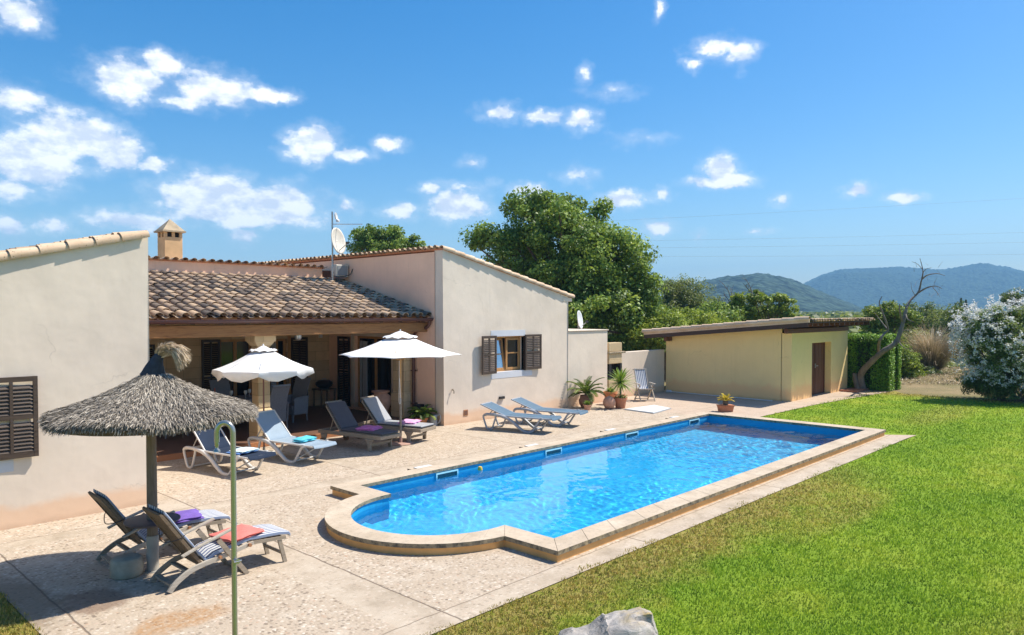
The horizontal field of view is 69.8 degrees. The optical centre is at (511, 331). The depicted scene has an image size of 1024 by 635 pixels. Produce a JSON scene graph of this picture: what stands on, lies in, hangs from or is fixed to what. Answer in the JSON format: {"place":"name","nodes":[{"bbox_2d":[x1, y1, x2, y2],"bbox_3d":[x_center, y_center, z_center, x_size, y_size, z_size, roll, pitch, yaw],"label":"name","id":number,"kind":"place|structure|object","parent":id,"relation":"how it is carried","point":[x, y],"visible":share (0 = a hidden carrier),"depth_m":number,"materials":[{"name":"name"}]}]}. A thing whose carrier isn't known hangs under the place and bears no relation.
{"place":"outdoors","nodes":[
{"label":"outdoors","id":0,"kind":"place"},
{"bbox_2d":[0,219,608,530],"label":"house","id":1,"kind":"structure","parent":0,"point":[82,318],"depth_m":18.26,"materials":[{"name":"beige paint"}]},
{"bbox_2d":[0,376,38,472],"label":"window","id":2,"kind":"structure","parent":1,"relation":"in","point":[8,465],"depth_m":10.19,"materials":[{"name":"brown wood"}]},
{"bbox_2d":[209,379,241,423],"bbox_3d":[-7.439,1.817,19.041,0.700,1.129,0.660,1,2,43],"label":"wicker chair","id":3,"kind":"object","parent":1,"relation":"on","point":[221,386],"visible":0.29,"depth_m":19.23,"materials":[{"name":"grey wicker"}]},
{"bbox_2d":[220,339,250,395],"bbox_3d":[-7.929,1.270,21.011,0.070,2.120,0.960,1,2,43],"label":"door","id":4,"kind":"structure","parent":1,"relation":"in","point":[232,350],"depth_m":20.98,"materials":[{"name":"brown wood"}]},
{"bbox_2d":[232,394,251,401],"bbox_3d":[-6.973,2.029,18.198,1.036,0.750,2.036,1,2,43],"label":"porch table","id":5,"kind":"object","parent":1,"relation":"on","point":[242,397],"visible":0.02,"depth_m":18.44,"materials":[{"name":"grey wood"}]},
{"bbox_2d":[270,339,285,393],"bbox_3d":[-7.041,1.256,21.946,0.085,2.100,0.580,1,2,43],"label":"door","id":6,"kind":"structure","parent":1,"relation":"in","point":[279,344],"depth_m":22.00,"materials":[{"name":"brown wood"}]},
{"bbox_2d":[294,323,301,340],"bbox_3d":[-5.116,0.000,17.567,0.175,0.420,0.180,1,2,43],"label":"pendant lamp","id":7,"kind":"object","parent":1,"relation":"hanging from","point":[297,337],"visible":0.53,"depth_m":17.51,"materials":[{"name":"glass"}]},
{"bbox_2d":[287,377,310,422],"bbox_3d":[-5.816,1.802,19.627,0.660,1.129,0.700,1,2,28],"label":"wicker chair","id":8,"kind":"object","parent":1,"relation":"on","point":[297,399],"visible":0.77,"depth_m":19.66,"materials":[{"name":"grey wicker"}]},
{"bbox_2d":[312,387,335,407],"bbox_3d":[-5.750,2.012,22.497,0.500,0.560,0.540,1,2,43],"label":"barbecue stand","id":9,"kind":"object","parent":1,"relation":"on","point":[321,390],"visible":0.76,"depth_m":22.46,"materials":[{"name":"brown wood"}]},
{"bbox_2d":[315,378,332,388],"bbox_3d":[-5.750,1.574,22.485,0.530,0.313,0.530,1,2,43],"label":"table grill","id":10,"kind":"object","parent":9,"relation":"on","point":[323,384],"visible":1,"depth_m":22.31,"materials":[{"name":"black metal"}]},
{"bbox_2d":[331,264,352,277],"bbox_3d":[-5.158,-1.828,22.106,0.462,0.382,0.572,1,2,43],"label":"air conditioner","id":11,"kind":"object","parent":1,"relation":"attached to","point":[341,271],"visible":1,"depth_m":22.03,"materials":[{"name":"paint"}]},
{"bbox_2d":[331,212,362,279],"bbox_3d":[-4.908,-2.548,21.852,0.925,2.050,0.050,0,2,1],"label":"antenna mast","id":12,"kind":"object","parent":1,"relation":"on","point":[332,224],"visible":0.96,"depth_m":21.85,"materials":[{"name":"metal"}]},
{"bbox_2d":[334,212,339,221],"bbox_3d":[-5.224,-3.407,21.839,0.174,0.288,0.193,1,2,43],"label":"mast antenna","id":13,"kind":"object","parent":12,"relation":"attached to","point":[336,217],"visible":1,"depth_m":21.80,"materials":[{"name":"white plastic"}]},
{"bbox_2d":[331,228,348,253],"bbox_3d":[-5.151,-2.702,21.794,0.546,0.788,0.529,-1,2,-27],"label":"satellite dish","id":14,"kind":"object","parent":12,"relation":"attached to","point":[339,244],"visible":1,"depth_m":21.82,"materials":[{"name":"paint"}]},
{"bbox_2d":[358,336,390,411],"bbox_3d":[-3.999,1.213,21.668,1.800,2.160,0.080,1,2,43],"label":"door","id":15,"kind":"structure","parent":1,"relation":"in","point":[373,373],"depth_m":21.83,"materials":[{"name":"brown wood"}]},
{"bbox_2d":[371,390,390,412],"bbox_3d":[-3.656,1.992,20.446,0.597,0.710,0.600,1,2,43],"label":"clay urn","id":16,"kind":"object","parent":1,"relation":"on","point":[384,397],"visible":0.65,"depth_m":20.25,"materials":[{"name":"brown ceramic"}]},
{"bbox_2d":[413,404,423,418],"bbox_3d":[-2.527,2.160,19.899,0.160,0.400,0.260,1,2,43],"label":"black planter","id":17,"kind":"object","parent":1,"relation":"on","point":[419,406],"visible":0.46,"depth_m":19.83,"materials":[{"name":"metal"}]},
{"bbox_2d":[482,330,541,378],"bbox_3d":[-0.096,0.631,21.376,0.441,1.370,2.560,1,2,43],"label":"window","id":18,"kind":"structure","parent":1,"relation":"in","point":[511,367],"depth_m":21.46,"materials":[{"name":"brown wood"}]},
{"bbox_2d":[577,311,587,328],"bbox_3d":[2.337,-0.407,25.197,0.433,0.654,0.433,-1,2,-24],"label":"satellite dish","id":19,"kind":"object","parent":1,"relation":"on","point":[580,320],"visible":0.98,"depth_m":25.22,"materials":[{"name":"white metal"}]},
{"bbox_2d":[0,390,914,634],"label":"terrace","id":20,"kind":"structure","parent":0,"point":[56,578],"depth_m":8.93,"materials":[{"name":"beige concrete"}]},
{"bbox_2d":[109,553,143,579],"bbox_3d":[-4.400,2.673,8.388,0.350,0.216,0.350,1,2,43],"label":"concrete stool","id":21,"kind":"object","parent":20,"relation":"on","point":[125,566],"visible":1,"depth_m":8.26,"materials":[{"name":"concrete"}]},
{"bbox_2d":[37,341,259,573],"bbox_3d":[-4.122,1.440,8.494,2.329,2.677,2.319,1,2,43],"label":"straw parasol","id":22,"kind":"object","parent":20,"relation":"on","point":[152,400],"visible":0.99,"depth_m":8.05,"materials":[{"name":"beige wicker"}]},
{"bbox_2d":[88,489,229,568],"bbox_3d":[-4.354,2.320,9.156,0.576,0.912,1.534,1,2,44],"label":"steamer chair","id":23,"kind":"object","parent":20,"relation":"on","point":[106,504],"visible":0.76,"depth_m":8.91,"materials":[{"name":"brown wood"}]},
{"bbox_2d":[175,509,203,522],"bbox_3d":[-4.188,2.322,9.278,0.491,0.064,0.444,-4,4,-32],"label":"towel","id":24,"kind":"object","parent":23,"relation":"on","point":[190,515],"visible":0.57,"depth_m":9.21,"materials":[{"name":"purple fabric"}]},
{"bbox_2d":[142,504,289,593],"bbox_3d":[-3.365,2.337,8.475,0.576,0.912,1.534,1,2,43],"label":"steamer chair","id":25,"kind":"object","parent":20,"relation":"on","point":[206,550],"visible":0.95,"depth_m":8.22,"materials":[{"name":"grey wood"}]},
{"bbox_2d":[209,524,264,541],"bbox_3d":[-3.221,2.342,8.600,0.481,0.059,0.464,1,5,35],"label":"towel","id":26,"kind":"object","parent":25,"relation":"on","point":[244,531],"visible":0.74,"depth_m":8.53,"materials":[{"name":"red fabric"}]},
{"bbox_2d":[213,420,241,634],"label":"garden shower","id":27,"kind":"object","parent":20,"relation":"on","point":[235,560],"visible":1,"depth_m":5.62,"materials":[{"name":"metal"}]},
{"bbox_2d":[183,428,275,475],"bbox_3d":[-5.381,2.177,13.976,1.948,0.950,0.714,1,2,32],"label":"sun lounger","id":28,"kind":"object","parent":20,"relation":"on","point":[205,439],"visible":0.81,"depth_m":14.02,"materials":[{"name":"plastic"}]},
{"bbox_2d":[226,450,258,454],"bbox_3d":[-5.056,2.228,13.758,0.400,0.030,0.480,1,2,29],"label":"towel","id":29,"kind":"object","parent":28,"relation":"on","point":[239,453],"visible":0.41,"depth_m":13.62,"materials":[{"name":"blue fabric"}]},
{"bbox_2d":[229,447,258,452],"bbox_3d":[-5.020,2.201,13.766,0.371,0.049,0.454,1,2,27],"label":"towel","id":30,"kind":"object","parent":29,"relation":"on","point":[244,449],"visible":0.87,"depth_m":13.69,"materials":[{"name":"white fabric"}]},
{"bbox_2d":[211,344,313,450],"bbox_3d":[-5.285,1.421,15.639,1.912,2.340,1.910,-1,2,-38],"label":"parasol","id":31,"kind":"object","parent":20,"relation":"on","point":[263,362],"visible":0.89,"depth_m":15.09,"materials":[{"name":"white fabric"}]},
{"bbox_2d":[270,384,290,428],"bbox_3d":[-5.889,1.842,18.108,0.700,1.129,0.660,1,2,35],"label":"wicker chair","id":32,"kind":"object","parent":20,"relation":"on","point":[279,404],"visible":0.53,"depth_m":18.02,"materials":[{"name":"grey wicker"}]},
{"bbox_2d":[247,409,336,462],"bbox_3d":[-4.527,2.153,15.094,1.948,0.940,0.714,1,2,32],"label":"sun lounger","id":33,"kind":"object","parent":20,"relation":"on","point":[272,426],"visible":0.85,"depth_m":15.17,"materials":[{"name":"plastic"}]},
{"bbox_2d":[292,435,316,442],"bbox_3d":[-4.221,2.170,14.953,0.263,0.083,0.465,1,2,29],"label":"towel","id":34,"kind":"object","parent":33,"relation":"on","point":[305,438],"visible":1,"depth_m":14.84,"materials":[{"name":"teal fabric"}]},
{"bbox_2d":[318,400,400,450],"bbox_3d":[-3.449,2.085,16.518,1.950,0.966,0.770,1,2,33],"label":"wooden lounger","id":35,"kind":"object","parent":20,"relation":"on","point":[343,418],"visible":0.82,"depth_m":16.53,"materials":[{"name":"grey wood"}]},
{"bbox_2d":[355,425,382,430],"bbox_3d":[-3.193,2.137,16.418,0.464,0.064,0.525,0,2,16],"label":"towel","id":36,"kind":"object","parent":35,"relation":"on","point":[368,428],"visible":1,"depth_m":16.27,"materials":[{"name":"purple fabric"}]},
{"bbox_2d":[358,395,435,441],"bbox_3d":[-2.800,2.060,17.470,1.950,0.966,0.770,1,2,28],"label":"wooden lounger","id":37,"kind":"object","parent":20,"relation":"on","point":[376,410],"visible":0.69,"depth_m":17.43,"materials":[{"name":"grey wood"}]},
{"bbox_2d":[397,419,421,424],"bbox_3d":[-2.421,2.108,17.322,0.426,0.074,0.486,0,2,16],"label":"towel","id":38,"kind":"object","parent":37,"relation":"on","point":[410,421],"visible":0.94,"depth_m":17.16,"materials":[{"name":"pink fabric"}]},
{"bbox_2d":[339,329,461,445],"bbox_3d":[-2.551,1.251,16.796,2.587,2.620,2.587,1,2,20],"label":"parasol","id":39,"kind":"object","parent":20,"relation":"on","point":[397,345],"visible":0.95,"depth_m":16.27,"materials":[{"name":"white fabric"}]},
{"bbox_2d":[407,404,436,422],"bbox_3d":[-2.381,2.216,19.491,0.833,0.549,0.798,0,2,-13],"label":"potted cycad","id":40,"kind":"object","parent":20,"relation":"on","point":[423,414],"visible":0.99,"depth_m":19.35,"materials":[{"name":"green plant"}]},
{"bbox_2d":[426,414,440,425],"bbox_3d":[-2.101,2.335,19.468,0.431,0.312,0.209,0,2,-9],"label":"watering can","id":41,"kind":"object","parent":20,"relation":"on","point":[432,420],"visible":0.76,"depth_m":19.40,"materials":[{"name":"grey plastic"}]},
{"bbox_2d":[480,401,561,432],"bbox_3d":[0.218,2.192,18.733,2.027,0.670,0.714,1,2,26],"label":"sun lounger","id":42,"kind":"object","parent":20,"relation":"on","point":[505,414],"visible":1,"depth_m":18.73,"materials":[{"name":"white plastic"}]},
{"bbox_2d":[511,397,587,426],"bbox_3d":[1.000,2.165,19.795,2.027,0.670,0.714,1,2,27],"label":"sun lounger","id":43,"kind":"object","parent":20,"relation":"on","point":[533,408],"visible":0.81,"depth_m":19.80,"materials":[{"name":"white plastic"}]},
{"bbox_2d":[567,376,605,407],"bbox_3d":[2.304,1.903,23.154,1.283,0.983,1.273,0,2,-6],"label":"potted palm","id":44,"kind":"object","parent":20,"relation":"on","point":[585,388],"visible":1,"depth_m":23.04,"materials":[{"name":"plant"}]},
{"bbox_2d":[583,401,590,409],"bbox_3d":[2.320,2.249,22.627,0.297,0.318,0.288,1,2,22],"label":"potted succulent","id":45,"kind":"object","parent":20,"relation":"on","point":[587,405],"visible":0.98,"depth_m":22.55,"materials":[{"name":"orange ceramic"}]},
{"bbox_2d":[324,411,885,562],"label":"swimming pool","id":46,"kind":"structure","parent":20,"relation":"in","point":[341,524],"depth_m":11.36,"materials":[{"name":"stone"}]},
{"bbox_2d":[603,396,615,408],"bbox_3d":[3.031,2.201,22.899,0.400,0.400,0.400,1,2,43],"label":"clay ball pot","id":47,"kind":"object","parent":20,"relation":"on","point":[609,402],"visible":1,"depth_m":22.76,"materials":[{"name":"pink ceramic"}]},
{"bbox_2d":[603,386,616,396],"bbox_3d":[3.213,2.072,24.011,0.462,0.600,0.467,1,2,43],"label":"potted shrub","id":48,"kind":"object","parent":47,"relation":"in","point":[608,392],"visible":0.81,"depth_m":23.87,"materials":[{"name":"orange ceramic"}]},
{"bbox_2d":[607,342,625,394],"bbox_3d":[3.491,1.353,25.325,0.380,1.970,0.960,1,2,43],"label":"outdoor fireplace","id":49,"kind":"object","parent":20,"relation":"on","point":[614,355],"visible":0.56,"depth_m":25.16,"materials":[{"name":"concrete"}]},
{"bbox_2d":[605,367,633,408],"bbox_3d":[3.430,1.745,23.073,1.101,1.304,1.091,1,2,43],"label":"potted yucca","id":50,"kind":"object","parent":20,"relation":"on","point":[620,399],"visible":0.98,"depth_m":22.97,"materials":[{"name":"plant"}]},
{"bbox_2d":[622,349,663,396],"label":"garden wall","id":51,"kind":"structure","parent":20,"relation":"on","point":[651,362],"depth_m":27.12,"materials":[{"name":"paint"}]},
{"bbox_2d":[633,368,655,401],"bbox_3d":[4.503,1.815,25.097,0.612,1.082,0.732,0,2,-14],"label":"folding chair","id":52,"kind":"object","parent":20,"relation":"on","point":[641,382],"visible":1,"depth_m":25.26,"materials":[{"name":"white fabric"}]},
{"bbox_2d":[624,405,670,413],"bbox_3d":[4.346,2.387,22.768,1.177,0.034,1.680,1,2,43],"label":"ground board","id":53,"kind":"object","parent":20,"relation":"on","point":[652,409],"visible":1,"depth_m":22.51,"materials":[{"name":"grey plastic"}]},
{"bbox_2d":[666,390,772,400],"bbox_3d":[7.308,2.278,26.259,0.100,0.100,4.205,-1,2,-44],"label":"pool pole","id":54,"kind":"object","parent":20,"relation":"on","point":[716,395],"visible":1,"depth_m":26.40,"materials":[{"name":"plastic"}]},
{"bbox_2d":[716,393,734,411],"bbox_3d":[6.464,2.147,22.267,0.524,0.542,0.560,0,2,-7],"label":"potted dwarf cycad","id":55,"kind":"object","parent":20,"relation":"on","point":[725,406],"visible":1,"depth_m":22.17,"materials":[{"name":"ceramic"}]},
{"bbox_2d":[840,387,868,392],"bbox_3d":[13.233,2.222,28.280,0.630,0.073,1.550,1,2,43],"label":"brick step","id":56,"kind":"object","parent":20,"relation":"on","point":[852,389],"visible":0.84,"depth_m":27.96,"materials":[{"name":"brown brick"}]},
{"bbox_2d":[0,391,1023,634],"bbox_3d":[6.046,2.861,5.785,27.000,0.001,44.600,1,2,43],"label":"lawn","id":57,"kind":"structure","parent":0,"point":[797,592],"depth_m":9.26,"materials":[{"name":"green plant"}]},
{"bbox_2d":[558,606,657,634],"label":"rock","id":58,"kind":"object","parent":57,"relation":"on","point":[637,621],"visible":1,"depth_m":6.35,"materials":[{"name":"grey stone"}]},
{"bbox_2d":[0,0,1023,295],"label":"sky","id":59,"kind":"structure","parent":0,"point":[243,125],"materials":[{"name":"blue"}]},
{"bbox_2d":[5,334,1023,634],"bbox_3d":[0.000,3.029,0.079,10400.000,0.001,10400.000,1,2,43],"label":"ground","id":60,"kind":"structure","parent":0,"point":[935,388],"depth_m":28.59,"materials":[{"name":"beige soil"}]},
{"bbox_2d":[345,223,426,252],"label":"tree behind roof","id":61,"kind":"object","parent":60,"relation":"on","point":[371,238],"visible":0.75,"depth_m":42.37,"materials":[{"name":"green plant"}]},
{"bbox_2d":[458,185,671,350],"bbox_3d":[2.432,-2.290,33.662,7.880,8.979,7.278,1,2,43],"label":"tree","id":62,"kind":"object","parent":60,"relation":"on","point":[592,267],"visible":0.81,"depth_m":32.45,"materials":[{"name":"green plant"}]},
{"bbox_2d":[614,305,737,379],"bbox_3d":[7.788,0.490,33.491,7.189,3.423,3.076,-1,2,-24],"label":"lime shrub","id":63,"kind":"object","parent":60,"relation":"on","point":[679,318],"visible":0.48,"depth_m":32.44,"materials":[{"name":"green plant"}]},
{"bbox_2d":[648,273,723,313],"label":"olive tree","id":64,"kind":"object","parent":60,"relation":"on","point":[680,294],"visible":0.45,"depth_m":46.28,"materials":[{"name":"green plant"}]},
{"bbox_2d":[652,298,762,326],"bbox_3d":[10.573,0.111,39.729,9.267,3.850,3.793,-1,2,-39],"label":"shaded tree","id":65,"kind":"object","parent":60,"relation":"on","point":[723,307],"visible":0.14,"depth_m":39.15,"materials":[{"name":"green plant"}]},
{"bbox_2d":[720,281,742,303],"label":"bare tree","id":66,"kind":"object","parent":60,"relation":"on","point":[728,292],"visible":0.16,"depth_m":45.13,"materials":[{"name":"grey plant"}]},
{"bbox_2d":[726,289,775,319],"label":"sparse tree","id":67,"kind":"object","parent":60,"relation":"on","point":[759,306],"depth_m":43.67,"materials":[{"name":"green plant"}]},
{"bbox_2d":[742,274,761,305],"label":"bare tree","id":68,"kind":"object","parent":60,"relation":"on","point":[751,291],"visible":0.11,"depth_m":42.88,"materials":[{"name":"grey plant"}]},
{"bbox_2d":[642,316,874,401],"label":"shed","id":69,"kind":"structure","parent":60,"relation":"on","point":[792,359],"depth_m":26.17,"materials":[{"name":"paint"}]},
{"bbox_2d":[812,342,824,394],"bbox_3d":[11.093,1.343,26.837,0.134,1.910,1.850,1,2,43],"label":"door","id":70,"kind":"structure","parent":69,"relation":"in","point":[818,349],"depth_m":27.08,"materials":[{"name":"brown wood"}]},
{"bbox_2d":[727,289,799,320],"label":"fig tree","id":71,"kind":"object","parent":60,"relation":"on","point":[772,310],"visible":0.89,"depth_m":40.74,"materials":[{"name":"green plant"}]},
{"bbox_2d":[603,310,1007,334],"bbox_3d":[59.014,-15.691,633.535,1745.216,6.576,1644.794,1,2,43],"label":"woodland","id":72,"kind":"object","parent":60,"relation":"on","point":[842,314],"visible":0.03,"depth_m":126.39,"materials":[{"name":"green plant"}]},
{"bbox_2d":[623,342,988,367],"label":"undergrowth","id":73,"kind":"object","parent":60,"relation":"on","point":[952,363],"depth_m":40.76,"materials":[{"name":"green plant"}]},
{"bbox_2d":[847,332,902,391],"bbox_3d":[13.492,1.163,29.611,3.796,2.320,1.735,1,2,43],"label":"clipped hedge","id":74,"kind":"object","parent":60,"relation":"on","point":[883,370],"visible":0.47,"depth_m":28.48,"materials":[{"name":"green plant"}]},
{"bbox_2d":[854,300,923,343],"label":"walnut tree","id":75,"kind":"object","parent":60,"relation":"on","point":[890,308],"visible":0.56,"depth_m":41.41,"materials":[{"name":"green plant"}]},
{"bbox_2d":[852,259,944,388],"bbox_3d":[14.901,-0.184,27.696,3.397,5.157,1.756,0,2,-5],"label":"dead tree","id":76,"kind":"object","parent":60,"relation":"on","point":[858,381],"visible":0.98,"depth_m":27.29,"materials":[{"name":"brown wood"}]},
{"bbox_2d":[894,327,928,351],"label":"evergreen bush","id":77,"kind":"object","parent":60,"relation":"on","point":[909,338],"visible":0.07,"depth_m":44.35,"materials":[{"name":"green plant"}]},
{"bbox_2d":[895,344,930,377],"bbox_3d":[18.188,1.353,34.091,1.932,1.658,1.793,-1,2,-29],"label":"light shrub","id":78,"kind":"object","parent":60,"relation":"on","point":[908,359],"visible":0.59,"depth_m":33.57,"materials":[{"name":"green plant"}]},
{"bbox_2d":[897,301,946,331],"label":"evergreen bush","id":79,"kind":"object","parent":60,"relation":"on","point":[928,306],"visible":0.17,"depth_m":51.49,"materials":[{"name":"green plant"}]},
{"bbox_2d":[910,363,942,373],"bbox_3d":[20.213,1.928,35.982,1.645,0.836,1.895,1,2,43],"label":"light shrub","id":80,"kind":"object","parent":60,"relation":"on","point":[932,370],"visible":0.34,"depth_m":35.67,"materials":[{"name":"green plant"}]},
{"bbox_2d":[897,324,961,374],"bbox_3d":[21.121,0.720,36.958,4.859,2.585,4.616,0,2,-7],"label":"pampas tuft","id":81,"kind":"object","parent":60,"relation":"on","point":[932,352],"visible":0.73,"depth_m":36.62,"materials":[{"name":"beige plant"}]},
{"bbox_2d":[895,366,967,384],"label":"dry weeds","id":82,"kind":"object","parent":60,"relation":"on","point":[939,380],"visible":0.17,"depth_m":33.18,"materials":[{"name":"beige plant"}]},
{"bbox_2d":[915,303,962,338],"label":"evergreen bush","id":83,"kind":"object","parent":60,"relation":"on","point":[929,319],"visible":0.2,"depth_m":49.90,"materials":[{"name":"green plant"}]},
{"bbox_2d":[935,331,986,359],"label":"evergreen bush","id":84,"kind":"object","parent":60,"relation":"on","point":[957,350],"visible":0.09,"depth_m":43.71,"materials":[{"name":"green plant"}]},
{"bbox_2d":[933,301,991,349],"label":"evergreen bush","id":85,"kind":"object","parent":60,"relation":"on","point":[949,318],"visible":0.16,"depth_m":46.14,"materials":[{"name":"green plant"}]},
{"bbox_2d":[936,289,1023,400],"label":"oleander","id":86,"kind":"object","parent":60,"relation":"on","point":[998,373],"visible":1,"depth_m":24.80,"materials":[{"name":"white plant"}]},
{"bbox_2d":[999,287,1023,307],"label":"oleander","id":87,"kind":"object","parent":60,"relation":"on","point":[1005,296],"visible":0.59,"depth_m":59.68,"materials":[{"name":"white plant"}]},
{"bbox_2d":[352,419,851,537],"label":"pool water","id":88,"kind":"structure","parent":0,"point":[558,493],"depth_m":13.06,"materials":[{"name":"blue liquid"}]},
{"bbox_2d":[683,273,863,312],"bbox_3d":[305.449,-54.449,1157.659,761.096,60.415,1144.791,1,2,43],"label":"hill","id":89,"kind":"structure","parent":0,"point":[808,298],"depth_m":809.66,"materials":[{"name":"green plant"}]},
{"bbox_2d":[652,232,1023,240],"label":"power line","id":90,"kind":"object","parent":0,"point":[822,237],"visible":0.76,"depth_m":119.63,"materials":[{"name":"metal"}]},
{"bbox_2d":[662,242,1016,247],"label":"power line","id":91,"kind":"object","parent":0,"point":[838,245],"visible":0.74,"depth_m":119.67,"materials":[{"name":"metal"}]},
{"bbox_2d":[804,263,1023,311],"bbox_3d":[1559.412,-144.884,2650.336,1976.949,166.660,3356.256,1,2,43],"label":"hill","id":92,"kind":"structure","parent":0,"point":[863,287],"depth_m":1881.31,"materials":[{"name":"blue plant"}]},
{"bbox_2d":[889,254,1007,255],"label":"power line","id":93,"kind":"object","parent":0,"point":[906,255],"visible":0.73,"depth_m":119.70,"materials":[{"name":"metal"}]}
]}

